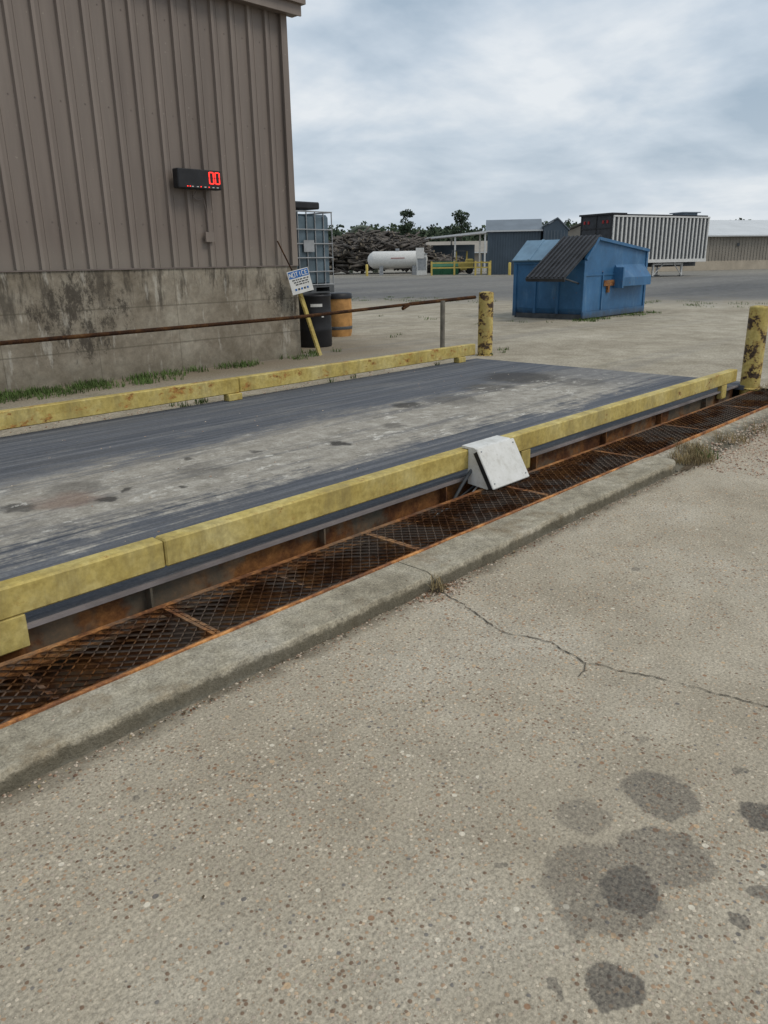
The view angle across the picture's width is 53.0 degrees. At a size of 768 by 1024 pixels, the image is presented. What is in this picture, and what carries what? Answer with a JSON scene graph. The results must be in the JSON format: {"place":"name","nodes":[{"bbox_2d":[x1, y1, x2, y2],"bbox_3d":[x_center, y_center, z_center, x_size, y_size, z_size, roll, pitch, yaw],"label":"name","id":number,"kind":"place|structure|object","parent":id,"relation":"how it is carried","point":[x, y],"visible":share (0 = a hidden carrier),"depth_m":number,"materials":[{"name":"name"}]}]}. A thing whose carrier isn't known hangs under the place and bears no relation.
{"place":"outdoors","nodes":[
{"label":"outdoors","id":0,"kind":"place"},
{"bbox_2d":[0,348,439,407],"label":"grass","id":1,"kind":"structure","parent":0,"point":[143,379],"depth_m":9.68,"materials":[{"name":"plant"}]},
{"bbox_2d":[0,268,767,1023],"bbox_3d":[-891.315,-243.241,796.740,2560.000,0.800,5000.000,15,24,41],"label":"ground","id":2,"kind":"structure","parent":0,"point":[356,746],"depth_m":2.34,"materials":[{"name":"concrete"}]},
{"bbox_2d":[0,0,305,392],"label":"metal warehouse","id":3,"kind":"structure","parent":2,"relation":"on","point":[146,167],"depth_m":10.03,"materials":[{"name":"metal"}]},
{"bbox_2d":[0,295,475,347],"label":"pipe railing","id":4,"kind":"object","parent":2,"relation":"on","point":[403,306],"visible":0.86,"depth_m":8.98,"materials":[{"name":"brown metal"}]},
{"bbox_2d":[277,241,321,355],"bbox_3d":[-1.279,-3.307,12.045,0.699,1.775,0.168,-13,22,-33],"label":"notice sign","id":5,"kind":"object","parent":2,"relation":"on","point":[300,281],"visible":1,"depth_m":11.93,"materials":[{"name":"yellow paint"}]},
{"bbox_2d":[299,294,331,347],"bbox_3d":[-1.244,-3.432,13.794,0.618,0.905,0.618,15,24,41],"label":"black drum","id":6,"kind":"object","parent":2,"relation":"on","point":[319,303],"visible":0.7,"depth_m":13.58,"materials":[{"name":"plastic"}]},
{"bbox_2d":[330,292,351,336],"bbox_3d":[-0.957,-4.027,15.694,0.630,0.850,0.630,15,24,41],"label":"orange barrel","id":7,"kind":"object","parent":2,"relation":"on","point":[341,324],"visible":0.63,"depth_m":15.46,"materials":[{"name":"brown plastic"}]},
{"bbox_2d":[0,358,744,721],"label":"truck scale","id":8,"kind":"object","parent":2,"relation":"on","point":[74,492],"visible":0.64,"depth_m":5.71,"materials":[{"name":"grey concrete"}]},
{"bbox_2d":[0,343,474,429],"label":"yellow guard rail","id":9,"kind":"object","parent":8,"relation":"on","point":[230,388],"visible":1,"depth_m":8.10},
{"bbox_2d":[0,369,736,655],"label":"yellow guard rail","id":10,"kind":"object","parent":8,"relation":"on","point":[21,595],"visible":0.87,"depth_m":3.96,"materials":[{"name":"metal"}]},
{"bbox_2d":[462,435,528,489],"bbox_3d":[0.769,-0.342,5.293,0.277,0.271,0.434,15,24,41],"label":"junction box","id":11,"kind":"object","parent":10,"relation":"attached to","point":[495,462],"visible":1,"depth_m":5.21,"materials":[{"name":"white plastic"}]},
{"bbox_2d":[412,469,477,521],"bbox_3d":[0.412,-0.104,5.019,0.070,0.246,0.811,14,24,39],"label":"power cable","id":12,"kind":"object","parent":11,"relation":"attached to","point":[462,484],"visible":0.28,"depth_m":5.16,"materials":[{"name":"black plastic"}]},
{"bbox_2d":[0,408,767,796],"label":"concrete kerb","id":13,"kind":"structure","parent":2,"relation":"on","point":[88,722],"depth_m":3.22,"materials":[{"name":"grey concrete"}]},
{"bbox_2d":[0,390,767,728],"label":"expanded metal grate","id":14,"kind":"object","parent":2,"relation":"on","point":[184,626],"visible":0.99,"depth_m":3.92,"materials":[{"name":"brown metal"}]},
{"bbox_2d":[28,470,760,898],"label":"dead leaves","id":15,"kind":"object","parent":2,"relation":"on","point":[348,632],"visible":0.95,"depth_m":3.20,"materials":[{"name":"brown plant"}]},
{"bbox_2d":[328,226,465,273],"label":"log pile","id":16,"kind":"object","parent":2,"relation":"on","point":[352,251],"visible":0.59,"depth_m":88.32,"materials":[{"name":"brown plant"}]},
{"bbox_2d":[367,248,427,274],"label":"propane tank","id":17,"kind":"object","parent":2,"relation":"on","point":[382,260],"visible":0.73,"depth_m":79.15,"materials":[{"name":"white metal"}]},
{"bbox_2d":[397,209,414,237],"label":"tree","id":18,"kind":"object","parent":2,"relation":"on","point":[406,226],"visible":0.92,"depth_m":200.41,"materials":[{"name":"green plant"}]},
{"bbox_2d":[416,248,427,275],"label":"utility cabinet","id":19,"kind":"object","parent":2,"relation":"on","point":[421,256],"visible":0.96,"depth_m":75.74,"materials":[{"name":"white metal"}]},
{"bbox_2d":[432,263,457,274],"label":"green dumpster","id":20,"kind":"object","parent":2,"relation":"on","point":[446,271],"visible":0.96,"depth_m":77.59,"materials":[{"name":"paint"}]},
{"bbox_2d":[425,231,486,271],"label":"open canopy","id":21,"kind":"object","parent":2,"relation":"on","point":[446,249],"visible":0.44,"depth_m":97.07,"materials":[{"name":"grey metal"}]},
{"bbox_2d":[431,261,490,275],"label":"yellow pipe barrier","id":22,"kind":"object","parent":2,"relation":"on","point":[475,267],"visible":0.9,"depth_m":74.20,"materials":[{"name":"yellow metal"}]},
{"bbox_2d":[450,209,471,240],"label":"tree","id":23,"kind":"object","parent":2,"relation":"on","point":[461,218],"visible":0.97,"depth_m":201.19,"materials":[{"name":"green plant"}]},
{"bbox_2d":[452,250,473,273],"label":"yellow forklift","id":24,"kind":"object","parent":2,"relation":"on","point":[469,270],"visible":0.62,"depth_m":79.56,"materials":[{"name":"metal"}]},
{"bbox_2d":[476,291,493,355],"bbox_3d":[1.591,-2.901,12.074,0.276,1.075,0.276,15,24,41],"label":"yellow bollard","id":25,"kind":"object","parent":2,"relation":"on","point":[485,320],"visible":0.88,"depth_m":11.97,"materials":[{"name":"metal"}]},
{"bbox_2d":[508,262,510,274],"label":"yellow bollard","id":26,"kind":"object","parent":2,"relation":"on","point":[509,268],"visible":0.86,"depth_m":70.53,"materials":[{"name":"yellow metal"}]},
{"bbox_2d":[485,219,542,274],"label":"storage shed","id":27,"kind":"structure","parent":2,"relation":"on","point":[507,240],"depth_m":72.73,"materials":[{"name":"metal"}]},
{"bbox_2d":[328,218,750,241],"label":"distant tree line","id":28,"kind":"object","parent":2,"relation":"on","point":[432,231],"visible":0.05,"depth_m":218.74,"materials":[{"name":"green plant"}]},
{"bbox_2d":[540,217,569,239],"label":"metal shed","id":29,"kind":"structure","parent":2,"relation":"on","point":[557,228],"depth_m":70.99,"materials":[{"name":"grey metal"}]},
{"bbox_2d":[352,296,767,355],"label":"grass tufts","id":30,"kind":"object","parent":2,"relation":"on","point":[602,318],"visible":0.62,"depth_m":20.02,"materials":[{"name":"green plant"}]},
{"bbox_2d":[427,452,716,595],"bbox_3d":[1.464,-0.060,5.054,0.162,0.028,3.777,15,24,41],"label":"dirt debris","id":31,"kind":"object","parent":2,"relation":"on","point":[688,466],"visible":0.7,"depth_m":5.88,"materials":[{"name":"brown soil"}]},
{"bbox_2d":[512,234,650,319],"bbox_3d":[4.950,-6.063,19.827,2.240,1.968,4.336,15,24,41],"label":"blue dumpster","id":32,"kind":"object","parent":2,"relation":"on","point":[577,277],"visible":1,"depth_m":19.22,"materials":[{"name":"paint"}]},
{"bbox_2d":[427,381,767,591],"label":"dry weeds","id":33,"kind":"object","parent":2,"relation":"on","point":[694,457],"visible":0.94,"depth_m":6.12,"materials":[{"name":"brown plant"}]},
{"bbox_2d":[442,592,767,706],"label":"pavement crack","id":34,"kind":"object","parent":2,"relation":"on","point":[594,663],"visible":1,"depth_m":3.10,"materials":[{"name":"grey concrete"}]},
{"bbox_2d":[579,212,709,276],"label":"chip trailer","id":35,"kind":"object","parent":2,"relation":"on","point":[674,240],"visible":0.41,"depth_m":55.11,"materials":[{"name":"metal"}]},
{"bbox_2d":[696,448,721,459],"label":"green weeds","id":36,"kind":"object","parent":2,"relation":"on","point":[709,454],"visible":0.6,"depth_m":6.09,"materials":[{"name":"green plant"}]},
{"bbox_2d":[739,305,767,397],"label":"yellow bollard","id":37,"kind":"object","parent":2,"relation":"on","point":[754,348],"visible":0.84,"depth_m":8.60,"materials":[{"name":"metal"}]},
{"bbox_2d":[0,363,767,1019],"bbox_3d":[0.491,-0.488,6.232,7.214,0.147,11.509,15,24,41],"label":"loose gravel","id":38,"kind":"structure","parent":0,"point":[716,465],"depth_m":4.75,"materials":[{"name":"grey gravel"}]},
{"bbox_2d":[384,241,486,269],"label":"long low warehouse","id":39,"kind":"structure","parent":0,"point":[476,256],"depth_m":133.08,"materials":[{"name":"white metal"}]},
{"bbox_2d":[286,0,767,233],"label":"sky","id":40,"kind":"structure","parent":0,"point":[546,110],"materials":[{"name":"grey"}]},
{"bbox_2d":[568,212,767,271],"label":"white roof warehouse","id":41,"kind":"structure","parent":0,"point":[736,244],"depth_m":79.63,"materials":[{"name":"metal"}]},
{"bbox_3d":[-1.688,-3.605,14.347,0.597,0.905,0.597,15,24,41],"label":"black drum","id":42,"kind":"object","parent":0,"visible":0},
{"bbox_2d":[295,201,333,293],"bbox_3d":[-1.714,-4.860,14.240,1.182,1.560,1.052,15,24,41],"label":"ibc tote","id":43,"kind":"object","parent":42,"relation":"on","point":[313,244],"visible":0.37,"depth_m":13.94,"materials":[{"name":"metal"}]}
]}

